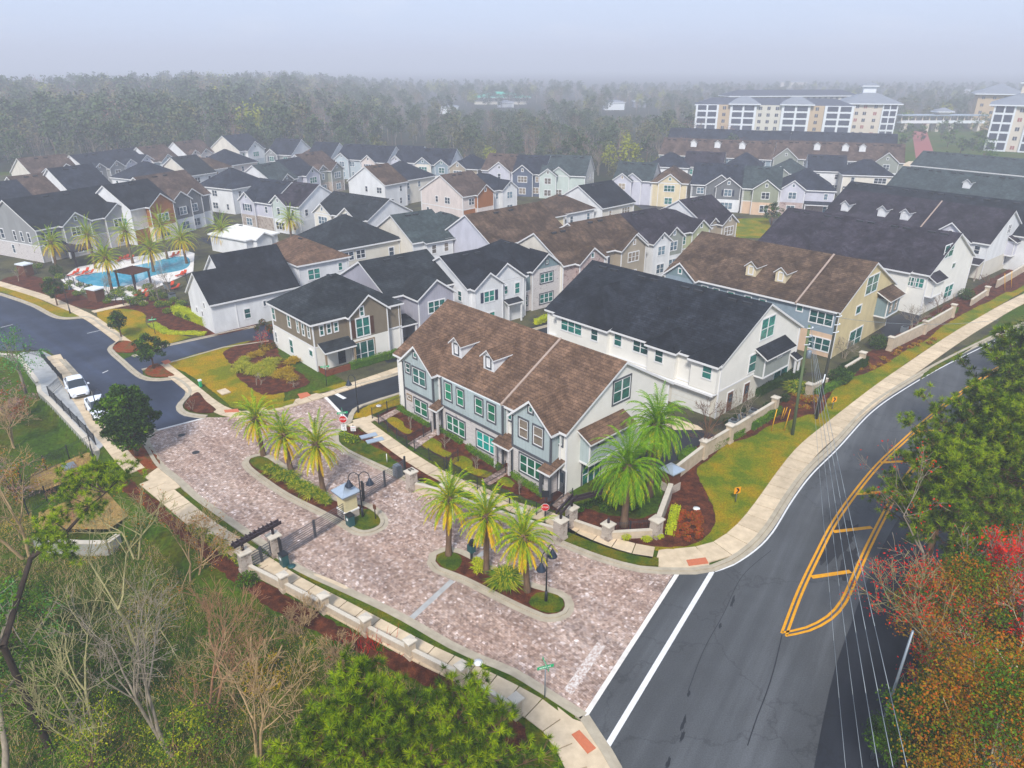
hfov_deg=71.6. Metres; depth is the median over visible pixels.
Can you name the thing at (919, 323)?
hedge
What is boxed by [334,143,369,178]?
house
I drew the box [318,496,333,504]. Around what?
grass clump
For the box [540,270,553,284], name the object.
window
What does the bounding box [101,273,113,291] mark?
bare tree
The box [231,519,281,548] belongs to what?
pergola beam
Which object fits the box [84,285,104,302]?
shelter
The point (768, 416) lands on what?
hedge
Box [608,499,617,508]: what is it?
plant
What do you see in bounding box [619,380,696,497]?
palm tree
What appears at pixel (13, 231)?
window
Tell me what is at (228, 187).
house
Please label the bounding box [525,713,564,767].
lawn
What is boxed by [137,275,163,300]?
bare tree
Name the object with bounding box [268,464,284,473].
grass clump
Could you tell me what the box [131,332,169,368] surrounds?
tree
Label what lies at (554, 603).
island grass
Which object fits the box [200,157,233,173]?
house
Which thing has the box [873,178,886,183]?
window
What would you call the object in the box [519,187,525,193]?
window
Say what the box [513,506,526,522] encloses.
stone pillar
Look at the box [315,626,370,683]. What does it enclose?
bare tree
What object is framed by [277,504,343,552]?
swing gate
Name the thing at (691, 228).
house
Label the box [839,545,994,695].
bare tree
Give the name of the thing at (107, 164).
house
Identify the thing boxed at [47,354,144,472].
path
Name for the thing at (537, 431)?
window
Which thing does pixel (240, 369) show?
grass clump
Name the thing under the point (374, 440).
utility cover
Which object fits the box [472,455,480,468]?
sapling
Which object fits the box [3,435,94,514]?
enclosure fence
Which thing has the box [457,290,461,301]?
window
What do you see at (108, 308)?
sidewalk
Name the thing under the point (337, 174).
window
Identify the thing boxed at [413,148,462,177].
house
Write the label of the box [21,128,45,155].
bare tree
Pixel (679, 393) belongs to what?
garage door
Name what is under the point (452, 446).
planting bed
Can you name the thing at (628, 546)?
sidewalk
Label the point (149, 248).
palm tree
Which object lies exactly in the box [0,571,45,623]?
thicket
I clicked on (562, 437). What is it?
window
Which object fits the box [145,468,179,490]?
concrete apron
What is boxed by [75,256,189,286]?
water
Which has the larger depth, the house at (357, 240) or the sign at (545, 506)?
the house at (357, 240)
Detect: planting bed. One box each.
[1,275,258,335]
[113,340,137,352]
[122,479,528,750]
[128,443,159,474]
[144,363,173,376]
[184,392,215,412]
[223,339,309,394]
[249,456,377,529]
[346,427,437,481]
[377,407,559,509]
[436,552,564,613]
[577,269,1023,546]
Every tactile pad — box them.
[224,409,238,412]
[298,392,309,398]
[572,730,595,753]
[686,557,707,565]
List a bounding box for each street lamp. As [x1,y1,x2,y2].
[62,282,71,312]
[92,389,104,414]
[345,471,373,516]
[346,375,358,412]
[536,544,556,601]
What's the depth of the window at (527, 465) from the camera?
62.35 m
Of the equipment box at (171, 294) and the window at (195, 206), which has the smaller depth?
the equipment box at (171, 294)
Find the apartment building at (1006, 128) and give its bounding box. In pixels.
[984,81,1023,152]
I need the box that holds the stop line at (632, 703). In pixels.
[607,572,713,745]
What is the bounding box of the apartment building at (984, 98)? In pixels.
[967,84,1020,129]
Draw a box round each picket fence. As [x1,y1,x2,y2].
[63,273,167,306]
[371,396,400,417]
[377,413,431,446]
[413,439,505,488]
[446,449,458,467]
[483,480,563,514]
[545,488,572,515]
[615,520,649,529]
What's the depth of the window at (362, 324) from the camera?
87.65 m
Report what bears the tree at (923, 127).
on the ground at (50, 433)
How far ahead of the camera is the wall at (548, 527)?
56.40 m
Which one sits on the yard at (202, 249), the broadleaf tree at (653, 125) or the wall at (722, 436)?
the wall at (722, 436)
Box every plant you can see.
[191,526,210,540]
[200,532,216,544]
[208,537,228,550]
[215,545,236,557]
[576,503,584,512]
[583,500,592,508]
[589,495,602,505]
[599,502,609,512]
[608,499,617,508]
[629,500,636,512]
[683,534,691,541]
[685,527,692,533]
[695,530,703,537]
[697,515,703,521]
[800,397,812,402]
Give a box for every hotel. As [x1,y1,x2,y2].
[694,96,855,132]
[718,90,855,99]
[840,82,903,133]
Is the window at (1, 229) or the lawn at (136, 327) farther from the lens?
the window at (1, 229)
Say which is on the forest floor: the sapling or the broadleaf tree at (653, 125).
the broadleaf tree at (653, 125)
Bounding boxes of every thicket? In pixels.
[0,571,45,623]
[91,646,165,704]
[129,695,236,767]
[232,639,291,696]
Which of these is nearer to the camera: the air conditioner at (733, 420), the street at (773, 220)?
the air conditioner at (733, 420)
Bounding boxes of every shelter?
[14,261,34,276]
[51,244,94,267]
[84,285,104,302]
[113,265,151,289]
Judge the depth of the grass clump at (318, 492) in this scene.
60.84 m
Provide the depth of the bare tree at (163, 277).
113.72 m
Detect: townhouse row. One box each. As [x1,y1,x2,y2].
[393,299,673,500]
[445,201,562,252]
[544,260,803,418]
[658,137,775,165]
[661,231,905,358]
[668,127,791,140]
[758,207,975,314]
[769,140,905,174]
[771,130,897,143]
[825,189,1021,280]
[827,181,1023,269]
[887,166,1023,200]
[910,150,1023,177]
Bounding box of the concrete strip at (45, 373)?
[20,351,102,448]
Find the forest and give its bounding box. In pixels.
[0,70,1022,154]
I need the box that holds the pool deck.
[61,249,194,300]
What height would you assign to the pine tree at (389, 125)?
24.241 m
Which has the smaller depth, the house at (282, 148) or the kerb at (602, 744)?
the kerb at (602, 744)
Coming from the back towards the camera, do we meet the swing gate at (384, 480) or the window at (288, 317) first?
the window at (288, 317)
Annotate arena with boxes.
[474,92,530,103]
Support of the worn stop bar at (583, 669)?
on the paved court
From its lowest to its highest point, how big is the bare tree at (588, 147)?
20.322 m
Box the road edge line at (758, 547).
[715,335,1006,571]
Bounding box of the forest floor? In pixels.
[0,75,1023,182]
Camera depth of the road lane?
43.96 m
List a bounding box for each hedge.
[148,321,171,333]
[166,330,206,335]
[170,304,204,326]
[349,348,395,369]
[395,404,429,427]
[439,425,463,443]
[465,443,501,469]
[509,470,544,497]
[533,313,547,324]
[665,503,680,535]
[677,444,696,460]
[714,428,745,451]
[751,405,782,430]
[755,366,805,396]
[814,371,855,394]
[837,355,869,376]
[915,307,958,325]
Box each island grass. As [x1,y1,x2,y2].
[250,456,273,469]
[354,509,379,529]
[436,552,461,570]
[529,592,563,612]
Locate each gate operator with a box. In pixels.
[277,550,288,567]
[344,512,354,526]
[392,463,402,478]
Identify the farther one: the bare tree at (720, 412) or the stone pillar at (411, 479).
the bare tree at (720, 412)
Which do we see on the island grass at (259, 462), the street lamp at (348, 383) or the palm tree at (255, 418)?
the palm tree at (255, 418)
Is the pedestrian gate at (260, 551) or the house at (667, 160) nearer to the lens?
the pedestrian gate at (260, 551)
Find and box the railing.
[22,344,95,444]
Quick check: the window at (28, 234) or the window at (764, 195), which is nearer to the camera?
the window at (28, 234)
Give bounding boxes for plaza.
[903,161,912,166]
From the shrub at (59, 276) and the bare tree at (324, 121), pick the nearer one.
the shrub at (59, 276)
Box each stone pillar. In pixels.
[235,545,252,574]
[264,528,281,558]
[275,570,288,593]
[316,590,329,615]
[357,612,372,637]
[402,634,417,661]
[403,467,418,492]
[453,659,467,686]
[507,691,524,721]
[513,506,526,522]
[552,510,569,543]
[564,498,579,528]
[600,517,616,541]
[648,514,665,539]
[699,438,710,459]
[725,422,736,444]
[771,395,780,409]
[804,381,814,397]
[859,350,867,358]
[885,335,895,351]
[922,319,929,334]
[951,303,957,317]
[985,285,991,295]
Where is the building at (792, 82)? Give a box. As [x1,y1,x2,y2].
[779,81,807,86]
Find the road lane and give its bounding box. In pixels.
[814,475,967,767]
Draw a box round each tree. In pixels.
[0,115,18,163]
[0,134,20,166]
[0,324,46,393]
[0,377,37,423]
[0,390,41,448]
[0,444,39,559]
[0,448,50,504]
[0,451,147,754]
[0,564,68,767]
[0,567,160,763]
[0,578,72,676]
[0,633,98,737]
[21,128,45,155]
[27,485,205,696]
[29,690,150,767]
[32,222,70,270]
[39,278,67,304]
[41,556,185,757]
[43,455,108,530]
[59,139,79,155]
[62,483,177,567]
[64,212,106,268]
[75,131,103,151]
[83,238,124,289]
[89,383,162,455]
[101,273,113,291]
[105,214,142,263]
[106,310,126,336]
[131,227,169,271]
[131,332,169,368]
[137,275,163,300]
[138,203,178,258]
[151,498,243,613]
[154,134,171,146]
[156,575,285,752]
[157,268,173,291]
[158,135,171,146]
[161,216,201,263]
[174,132,188,141]
[174,620,321,760]
[200,100,238,140]
[203,211,235,243]
[207,124,228,144]
[208,120,225,138]
[211,99,241,129]
[217,101,246,133]
[225,750,294,767]
[228,388,280,456]
[229,101,259,133]
[234,112,258,133]
[238,98,265,126]
[238,120,260,140]
[249,127,264,142]
[253,331,269,342]
[257,406,307,469]
[258,116,282,147]
[260,100,294,137]
[262,643,477,767]
[263,121,283,145]
[264,101,301,137]
[273,591,324,641]
[275,202,304,236]
[282,407,351,491]
[283,99,316,138]
[303,114,330,145]
[303,114,331,141]
[303,136,313,147]
[304,110,331,141]
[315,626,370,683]
[324,108,346,139]
[327,103,348,144]
[344,117,365,139]
[364,131,378,144]
[365,123,383,140]
[368,117,385,142]
[370,134,386,145]
[378,658,562,767]
[383,118,398,145]
[392,116,407,144]
[414,460,481,556]
[425,126,441,147]
[426,123,446,147]
[450,129,470,152]
[451,478,522,573]
[482,144,496,158]
[490,496,559,593]
[512,139,524,153]
[521,125,532,153]
[522,127,541,147]
[556,138,575,154]
[564,126,580,146]
[568,126,584,145]
[571,134,592,154]
[581,416,669,527]
[583,135,592,155]
[589,138,607,165]
[591,148,605,175]
[592,146,602,174]
[599,141,619,172]
[600,142,613,166]
[603,137,616,150]
[604,123,620,148]
[607,161,617,176]
[618,131,642,161]
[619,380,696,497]
[635,119,651,148]
[640,120,659,146]
[640,134,655,161]
[643,134,658,154]
[689,417,717,440]
[694,397,732,429]
[713,386,759,419]
[725,133,738,139]
[763,201,784,224]
[835,337,860,358]
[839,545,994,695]
[856,439,1023,632]
[858,427,1023,588]
[862,679,970,767]
[882,549,1023,686]
[885,630,1023,767]
[897,375,1023,558]
[898,123,916,141]
[898,133,908,143]
[899,303,931,327]
[917,125,929,140]
[929,292,960,312]
[932,120,948,137]
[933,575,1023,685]
[939,129,957,146]
[948,119,964,137]
[952,321,1023,483]
[954,136,970,152]
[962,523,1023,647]
[967,485,1023,606]
[969,130,984,150]
[971,111,991,134]
[973,137,997,154]
[974,274,996,285]
[986,151,998,155]
[993,316,1023,352]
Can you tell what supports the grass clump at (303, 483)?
on the planting bed at (326, 508)
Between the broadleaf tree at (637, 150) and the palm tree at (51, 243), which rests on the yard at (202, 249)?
the palm tree at (51, 243)
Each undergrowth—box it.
[0,491,34,553]
[0,537,442,767]
[923,490,1023,757]
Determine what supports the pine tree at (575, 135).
on the forest floor
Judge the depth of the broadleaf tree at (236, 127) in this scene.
285.89 m
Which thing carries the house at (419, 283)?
on the yard at (202, 249)
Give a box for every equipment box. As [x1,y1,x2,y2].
[163,282,170,288]
[168,292,175,297]
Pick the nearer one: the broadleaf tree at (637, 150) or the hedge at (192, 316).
the hedge at (192, 316)
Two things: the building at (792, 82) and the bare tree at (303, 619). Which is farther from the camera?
the building at (792, 82)
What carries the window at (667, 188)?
in the house at (671, 184)
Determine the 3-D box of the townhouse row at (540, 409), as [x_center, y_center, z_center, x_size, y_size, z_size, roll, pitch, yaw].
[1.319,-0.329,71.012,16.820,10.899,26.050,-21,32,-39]
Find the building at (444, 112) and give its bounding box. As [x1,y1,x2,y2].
[440,105,458,113]
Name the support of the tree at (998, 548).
on the ground at (50, 433)
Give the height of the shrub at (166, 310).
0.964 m
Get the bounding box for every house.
[0,179,31,200]
[0,184,125,262]
[4,172,59,194]
[9,154,74,175]
[43,163,111,190]
[67,151,126,183]
[95,178,177,244]
[106,147,154,168]
[109,161,173,183]
[130,170,214,232]
[134,144,176,165]
[162,154,216,182]
[168,139,214,157]
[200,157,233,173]
[200,167,258,213]
[206,149,258,171]
[211,133,265,163]
[237,178,292,231]
[244,161,298,181]
[264,138,309,162]
[266,273,403,375]
[268,181,331,234]
[271,235,351,285]
[273,157,320,184]
[291,150,344,191]
[297,214,400,266]
[309,141,342,160]
[311,191,412,226]
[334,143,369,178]
[339,249,456,342]
[347,163,407,205]
[360,145,398,167]
[376,209,455,257]
[390,145,425,165]
[391,161,436,203]
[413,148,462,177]
[419,170,495,217]
[433,244,528,320]
[436,211,459,238]
[448,154,484,173]
[476,172,518,208]
[480,239,560,310]
[481,153,523,180]
[511,154,550,196]
[517,224,609,291]
[532,202,566,224]
[538,154,594,197]
[540,194,596,223]
[560,214,648,271]
[562,180,635,217]
[612,161,660,204]
[619,207,685,275]
[650,165,691,206]
[652,152,690,173]
[659,208,712,251]
[662,194,738,236]
[684,151,725,175]
[690,162,745,212]
[728,152,763,165]
[740,165,783,215]
[772,158,804,176]
[777,168,836,214]
[804,154,846,193]
[836,159,893,195]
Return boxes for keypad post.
[467,539,475,559]
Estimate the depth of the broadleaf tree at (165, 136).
262.47 m
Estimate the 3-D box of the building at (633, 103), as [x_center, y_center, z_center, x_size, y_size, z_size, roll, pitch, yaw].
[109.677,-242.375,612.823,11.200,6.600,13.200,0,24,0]
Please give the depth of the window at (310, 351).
86.02 m
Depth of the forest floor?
790.97 m
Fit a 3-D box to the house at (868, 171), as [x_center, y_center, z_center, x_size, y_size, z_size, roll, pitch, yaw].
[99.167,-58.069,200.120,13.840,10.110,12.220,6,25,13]
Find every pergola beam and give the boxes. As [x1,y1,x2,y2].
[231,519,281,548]
[555,493,576,515]
[569,488,608,501]
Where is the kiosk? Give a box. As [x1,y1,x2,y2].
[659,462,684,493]
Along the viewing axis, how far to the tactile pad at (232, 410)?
76.17 m
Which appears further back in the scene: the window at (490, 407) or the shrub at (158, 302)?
the shrub at (158, 302)
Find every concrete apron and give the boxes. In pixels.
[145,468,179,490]
[314,574,347,588]
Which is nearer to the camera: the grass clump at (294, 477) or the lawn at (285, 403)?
the grass clump at (294, 477)
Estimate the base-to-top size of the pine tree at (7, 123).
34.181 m
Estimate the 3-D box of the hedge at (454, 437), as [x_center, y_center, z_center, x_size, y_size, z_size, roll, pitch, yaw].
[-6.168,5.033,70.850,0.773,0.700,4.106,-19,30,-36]
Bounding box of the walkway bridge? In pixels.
[897,108,989,131]
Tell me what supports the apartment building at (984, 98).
on the forest floor
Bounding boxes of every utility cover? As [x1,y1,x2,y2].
[217,388,230,394]
[359,432,377,439]
[365,436,383,443]
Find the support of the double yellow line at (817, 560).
on the road at (719, 706)
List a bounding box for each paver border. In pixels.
[157,397,346,429]
[585,574,678,715]
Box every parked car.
[63,374,90,398]
[84,394,108,420]
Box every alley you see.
[635,430,712,468]
[880,311,920,339]
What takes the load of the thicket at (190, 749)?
on the ground at (50, 433)
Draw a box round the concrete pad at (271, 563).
[258,553,278,569]
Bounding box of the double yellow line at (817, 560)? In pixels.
[780,363,1002,636]
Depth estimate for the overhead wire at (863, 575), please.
36.51 m
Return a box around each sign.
[320,364,328,384]
[337,408,347,438]
[350,425,355,434]
[537,656,553,697]
[541,491,548,522]
[734,487,740,501]
[832,397,836,408]
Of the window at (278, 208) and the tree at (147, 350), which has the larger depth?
the window at (278, 208)
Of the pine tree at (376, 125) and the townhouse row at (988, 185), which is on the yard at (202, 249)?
the townhouse row at (988, 185)
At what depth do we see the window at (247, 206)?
159.35 m
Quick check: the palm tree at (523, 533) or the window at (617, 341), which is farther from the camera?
the window at (617, 341)
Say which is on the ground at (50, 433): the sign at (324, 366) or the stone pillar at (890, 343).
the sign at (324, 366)
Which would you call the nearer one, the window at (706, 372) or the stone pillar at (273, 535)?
the stone pillar at (273, 535)
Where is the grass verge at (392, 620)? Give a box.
[183,492,574,718]
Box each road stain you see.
[665,756,670,767]
[679,729,684,741]
[680,715,685,730]
[818,520,858,564]
[837,547,858,580]
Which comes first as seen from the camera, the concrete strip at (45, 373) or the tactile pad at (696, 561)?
the tactile pad at (696, 561)
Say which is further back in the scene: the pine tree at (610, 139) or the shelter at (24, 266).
the pine tree at (610, 139)
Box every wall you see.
[0,353,39,384]
[33,534,121,555]
[36,383,99,459]
[248,564,278,588]
[284,583,318,607]
[325,603,360,629]
[367,626,404,652]
[412,649,455,678]
[415,482,441,497]
[455,496,477,509]
[463,675,509,710]
[491,508,514,520]
[527,520,552,534]
[574,519,601,535]
[612,528,652,538]
[657,483,672,517]
[676,445,703,475]
[708,428,729,455]
[734,401,774,432]
[812,377,828,393]
[845,357,862,366]
[893,323,925,348]
[927,307,953,331]
[970,290,987,305]
[995,265,1023,287]
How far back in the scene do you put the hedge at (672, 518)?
57.26 m
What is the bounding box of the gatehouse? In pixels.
[331,482,359,519]
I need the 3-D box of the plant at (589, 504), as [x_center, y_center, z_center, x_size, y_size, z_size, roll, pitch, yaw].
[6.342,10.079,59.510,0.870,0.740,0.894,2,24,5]
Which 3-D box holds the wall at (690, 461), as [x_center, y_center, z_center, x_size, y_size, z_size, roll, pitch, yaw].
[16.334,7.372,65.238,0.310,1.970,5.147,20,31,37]
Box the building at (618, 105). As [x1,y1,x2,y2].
[602,100,625,109]
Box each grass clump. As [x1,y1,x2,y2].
[230,366,245,373]
[241,361,254,369]
[243,366,258,374]
[246,351,257,357]
[250,367,266,374]
[254,349,265,355]
[258,370,268,377]
[260,343,272,350]
[260,462,278,474]
[262,362,277,369]
[263,356,276,362]
[267,468,288,481]
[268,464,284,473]
[270,371,286,378]
[277,469,302,482]
[281,365,297,372]
[283,469,303,480]
[284,372,298,380]
[285,369,293,374]
[286,478,300,489]
[287,357,299,364]
[287,475,299,482]
[288,478,309,488]
[294,480,312,490]
[295,481,313,496]
[299,485,323,501]
[300,484,321,500]
[308,489,327,497]
[315,492,331,502]
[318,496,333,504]
[469,556,482,562]
[469,563,491,573]
[471,558,482,565]
[480,563,524,593]
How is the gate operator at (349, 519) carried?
on the kerb at (278, 490)
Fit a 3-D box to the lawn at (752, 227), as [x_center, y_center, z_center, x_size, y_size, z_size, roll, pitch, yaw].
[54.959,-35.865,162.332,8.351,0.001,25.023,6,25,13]
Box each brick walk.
[375,409,399,422]
[408,429,439,448]
[481,467,511,484]
[552,493,570,508]
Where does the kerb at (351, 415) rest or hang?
on the yard at (202, 249)
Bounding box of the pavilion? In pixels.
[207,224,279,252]
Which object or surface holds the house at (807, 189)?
on the yard at (202, 249)
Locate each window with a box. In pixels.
[0,228,5,238]
[11,244,16,253]
[12,230,17,240]
[19,231,24,241]
[26,232,31,242]
[70,226,84,236]
[113,217,123,226]
[157,212,169,220]
[179,206,187,214]
[182,220,190,229]
[192,203,198,211]
[194,217,200,225]
[211,189,217,196]
[212,202,218,208]
[243,307,251,319]
[244,203,250,211]
[246,217,252,225]
[253,151,258,156]
[271,307,275,320]
[273,331,277,343]
[275,221,285,230]
[276,207,280,215]
[286,315,290,327]
[288,338,294,354]
[295,319,299,333]
[301,323,304,336]
[304,209,308,216]
[306,325,310,339]
[307,267,320,280]
[308,348,313,357]
[310,176,316,183]
[318,215,327,223]
[318,324,324,336]
[326,322,331,334]
[333,321,338,332]
[334,171,340,178]
[336,182,340,189]
[337,262,342,270]
[343,251,354,260]
[353,337,375,359]
[355,315,370,337]
[356,248,365,259]
[359,305,364,316]
[376,187,381,193]
[388,246,394,255]
[404,361,410,374]
[406,393,411,401]
[411,365,426,389]
[412,350,417,359]
[413,396,428,419]
[428,298,444,314]
[431,244,436,253]
[438,167,444,173]
[443,380,452,403]
[444,197,449,204]
[444,242,448,251]
[445,412,465,439]
[455,386,464,408]
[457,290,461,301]
[469,198,474,205]
[474,395,483,417]
[475,428,494,455]
[484,289,494,303]
[486,400,495,424]
[504,285,507,294]
[507,191,512,198]
[508,410,511,422]
[514,281,519,294]
[518,176,526,182]
[518,416,528,441]
[518,451,543,484]
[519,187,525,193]
[527,404,533,415]
[532,423,543,449]
[533,187,538,193]
[539,290,553,304]
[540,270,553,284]
[544,178,550,184]
[544,189,550,195]
[558,435,563,447]
[560,319,581,336]
[580,461,601,485]
[590,329,598,342]
[611,373,631,406]
[613,334,622,347]
[618,183,625,189]
[622,206,629,212]
[627,250,639,262]
[632,340,647,356]
[654,350,663,364]
[655,263,663,274]
[657,245,665,256]
[663,185,674,191]
[664,197,671,204]
[670,240,677,251]
[696,187,703,193]
[701,365,712,380]
[721,202,732,209]
[723,189,731,196]
[724,225,733,234]
[747,352,757,374]
[759,205,767,212]
[759,313,776,341]
[761,192,769,199]
[772,360,789,379]
[788,192,796,199]
[795,305,803,312]
[807,334,830,352]
[808,308,834,327]
[848,324,863,346]
[855,303,862,315]
[864,271,880,296]
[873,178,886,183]
[883,164,889,169]
[908,276,916,287]
[912,276,925,288]
[942,283,953,299]
[943,243,955,259]
[973,245,980,254]
[1007,223,1012,233]
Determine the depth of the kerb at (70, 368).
86.69 m
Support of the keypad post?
on the kerb at (565, 613)
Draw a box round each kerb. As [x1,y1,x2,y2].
[0,293,207,418]
[59,359,92,396]
[131,325,255,356]
[142,340,268,369]
[144,428,586,719]
[242,454,388,535]
[319,325,546,393]
[332,422,675,573]
[346,392,398,422]
[427,547,573,621]
[579,715,621,767]
[674,323,1023,573]
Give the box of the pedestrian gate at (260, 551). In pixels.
[251,541,271,564]
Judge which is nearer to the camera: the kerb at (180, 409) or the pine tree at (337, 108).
the kerb at (180, 409)
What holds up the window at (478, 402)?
in the townhouse row at (540, 409)
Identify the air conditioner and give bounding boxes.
[728,417,738,423]
[738,412,748,420]
[748,407,758,414]
[900,325,908,332]
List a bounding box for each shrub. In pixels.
[32,263,42,268]
[48,264,62,274]
[54,273,64,279]
[71,290,80,295]
[102,298,110,302]
[113,290,126,296]
[125,285,133,290]
[127,296,139,304]
[131,289,141,295]
[138,301,147,305]
[141,283,152,288]
[153,300,164,307]
[158,292,166,297]
[162,307,171,313]
[163,300,171,305]
[169,296,177,301]
[175,299,187,305]
[235,570,258,588]
[323,625,403,658]
[344,434,359,443]
[621,533,631,540]
[641,535,652,542]
[780,393,789,401]
[783,378,815,395]
[827,367,852,384]
[868,333,887,349]
[957,287,975,299]
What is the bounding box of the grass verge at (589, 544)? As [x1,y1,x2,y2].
[564,528,658,565]
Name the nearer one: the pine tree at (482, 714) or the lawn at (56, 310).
the pine tree at (482, 714)
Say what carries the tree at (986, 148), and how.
on the ground at (50, 433)
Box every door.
[337,350,346,363]
[557,468,566,493]
[671,384,710,416]
[725,389,733,411]
[741,381,749,402]
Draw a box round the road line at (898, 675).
[870,630,913,759]
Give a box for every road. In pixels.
[589,327,1023,767]
[913,131,932,157]
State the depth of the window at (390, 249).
122.02 m
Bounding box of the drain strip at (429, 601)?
[410,549,490,618]
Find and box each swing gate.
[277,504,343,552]
[360,456,405,500]
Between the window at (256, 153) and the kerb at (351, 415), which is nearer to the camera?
the kerb at (351, 415)
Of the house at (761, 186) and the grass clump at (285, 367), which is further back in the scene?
the house at (761, 186)
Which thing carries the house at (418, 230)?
on the yard at (202, 249)
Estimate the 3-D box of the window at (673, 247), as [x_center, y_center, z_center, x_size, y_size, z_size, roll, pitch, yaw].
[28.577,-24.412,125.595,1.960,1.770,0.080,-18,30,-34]
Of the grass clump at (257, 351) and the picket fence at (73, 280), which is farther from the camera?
the picket fence at (73, 280)
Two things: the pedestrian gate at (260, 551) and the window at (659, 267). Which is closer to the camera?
the pedestrian gate at (260, 551)
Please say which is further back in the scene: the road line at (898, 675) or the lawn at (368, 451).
the lawn at (368, 451)
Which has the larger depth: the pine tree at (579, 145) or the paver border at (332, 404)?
the pine tree at (579, 145)
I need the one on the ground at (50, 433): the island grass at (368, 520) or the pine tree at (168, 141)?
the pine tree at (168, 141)
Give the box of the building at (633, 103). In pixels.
[632,99,645,107]
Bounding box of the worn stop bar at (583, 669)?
[564,642,605,693]
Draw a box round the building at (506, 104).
[497,100,513,107]
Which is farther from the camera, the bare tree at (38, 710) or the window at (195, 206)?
the window at (195, 206)
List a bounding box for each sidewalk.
[0,281,129,341]
[92,300,145,312]
[140,477,597,767]
[162,363,397,417]
[348,415,377,427]
[352,417,557,524]
[567,528,654,557]
[674,294,1023,564]
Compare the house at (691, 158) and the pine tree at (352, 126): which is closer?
the house at (691, 158)
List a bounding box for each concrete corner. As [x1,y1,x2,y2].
[558,707,609,767]
[657,549,708,566]
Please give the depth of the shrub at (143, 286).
117.19 m
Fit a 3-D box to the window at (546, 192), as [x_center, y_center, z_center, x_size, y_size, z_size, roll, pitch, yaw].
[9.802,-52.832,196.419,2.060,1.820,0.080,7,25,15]
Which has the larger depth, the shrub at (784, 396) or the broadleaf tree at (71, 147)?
the broadleaf tree at (71, 147)
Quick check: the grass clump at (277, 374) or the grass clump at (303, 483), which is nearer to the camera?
the grass clump at (303, 483)
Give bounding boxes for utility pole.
[791,325,813,434]
[815,313,841,418]
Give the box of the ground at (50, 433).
[0,69,1023,767]
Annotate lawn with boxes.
[0,287,77,316]
[97,309,193,349]
[169,341,284,408]
[265,399,295,409]
[313,382,345,392]
[339,431,403,477]
[353,395,399,418]
[386,417,412,433]
[422,438,450,456]
[452,456,491,477]
[497,477,514,486]
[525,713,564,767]
[635,285,1023,550]
[735,218,770,237]
[920,315,1023,379]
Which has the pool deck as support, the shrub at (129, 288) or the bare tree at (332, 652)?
the shrub at (129, 288)
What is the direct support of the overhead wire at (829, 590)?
attached to the utility pole at (807, 354)
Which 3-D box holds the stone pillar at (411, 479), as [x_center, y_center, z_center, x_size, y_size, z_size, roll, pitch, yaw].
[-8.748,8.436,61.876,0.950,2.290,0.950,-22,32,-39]
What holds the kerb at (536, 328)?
on the street at (376, 390)
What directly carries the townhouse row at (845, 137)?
on the ground at (50, 433)
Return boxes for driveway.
[666,417,701,429]
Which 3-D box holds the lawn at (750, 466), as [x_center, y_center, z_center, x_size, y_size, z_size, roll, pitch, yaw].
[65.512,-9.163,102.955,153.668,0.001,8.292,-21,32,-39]
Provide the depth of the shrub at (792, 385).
80.06 m
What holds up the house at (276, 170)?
on the yard at (202, 249)
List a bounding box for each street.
[0,296,273,428]
[198,237,407,362]
[328,323,546,417]
[636,205,663,209]
[735,216,777,223]
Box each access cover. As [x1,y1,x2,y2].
[288,563,295,568]
[474,659,482,665]
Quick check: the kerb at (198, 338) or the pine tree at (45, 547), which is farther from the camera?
the kerb at (198, 338)
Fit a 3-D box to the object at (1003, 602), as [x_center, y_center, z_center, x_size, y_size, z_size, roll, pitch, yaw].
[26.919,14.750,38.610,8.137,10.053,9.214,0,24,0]
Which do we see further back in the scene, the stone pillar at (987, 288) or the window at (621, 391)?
the stone pillar at (987, 288)
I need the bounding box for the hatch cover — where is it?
[61,461,75,470]
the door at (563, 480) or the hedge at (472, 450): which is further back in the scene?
the hedge at (472, 450)
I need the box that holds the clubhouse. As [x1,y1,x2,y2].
[185,244,300,333]
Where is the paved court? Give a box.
[150,398,672,710]
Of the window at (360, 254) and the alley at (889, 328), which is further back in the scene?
the window at (360, 254)
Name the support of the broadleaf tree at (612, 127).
on the forest floor
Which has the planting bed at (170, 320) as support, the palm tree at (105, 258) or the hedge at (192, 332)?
the hedge at (192, 332)
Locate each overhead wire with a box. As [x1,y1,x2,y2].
[811,329,907,767]
[811,334,893,767]
[811,339,878,767]
[811,362,845,767]
[812,350,862,767]
[843,318,994,324]
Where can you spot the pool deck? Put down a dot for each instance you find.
(189, 268)
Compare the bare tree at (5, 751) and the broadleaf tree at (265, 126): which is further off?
the broadleaf tree at (265, 126)
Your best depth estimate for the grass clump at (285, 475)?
63.32 m
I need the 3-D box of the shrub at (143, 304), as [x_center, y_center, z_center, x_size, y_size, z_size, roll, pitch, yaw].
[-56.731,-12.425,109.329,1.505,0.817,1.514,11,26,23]
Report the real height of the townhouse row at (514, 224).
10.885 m
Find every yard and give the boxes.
[0,175,1021,463]
[29,453,94,489]
[39,488,127,528]
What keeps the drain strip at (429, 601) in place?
on the paved court
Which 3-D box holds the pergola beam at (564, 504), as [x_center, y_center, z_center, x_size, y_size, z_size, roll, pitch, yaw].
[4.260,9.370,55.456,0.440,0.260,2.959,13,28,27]
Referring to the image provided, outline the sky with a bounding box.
[0,0,1023,68]
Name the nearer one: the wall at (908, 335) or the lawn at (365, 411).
the lawn at (365, 411)
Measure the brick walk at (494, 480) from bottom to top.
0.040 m
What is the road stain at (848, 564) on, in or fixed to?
on the road at (719, 706)
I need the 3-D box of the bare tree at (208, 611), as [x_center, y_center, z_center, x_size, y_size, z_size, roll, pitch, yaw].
[-16.369,15.852,40.398,5.914,9.982,8.760,0,24,0]

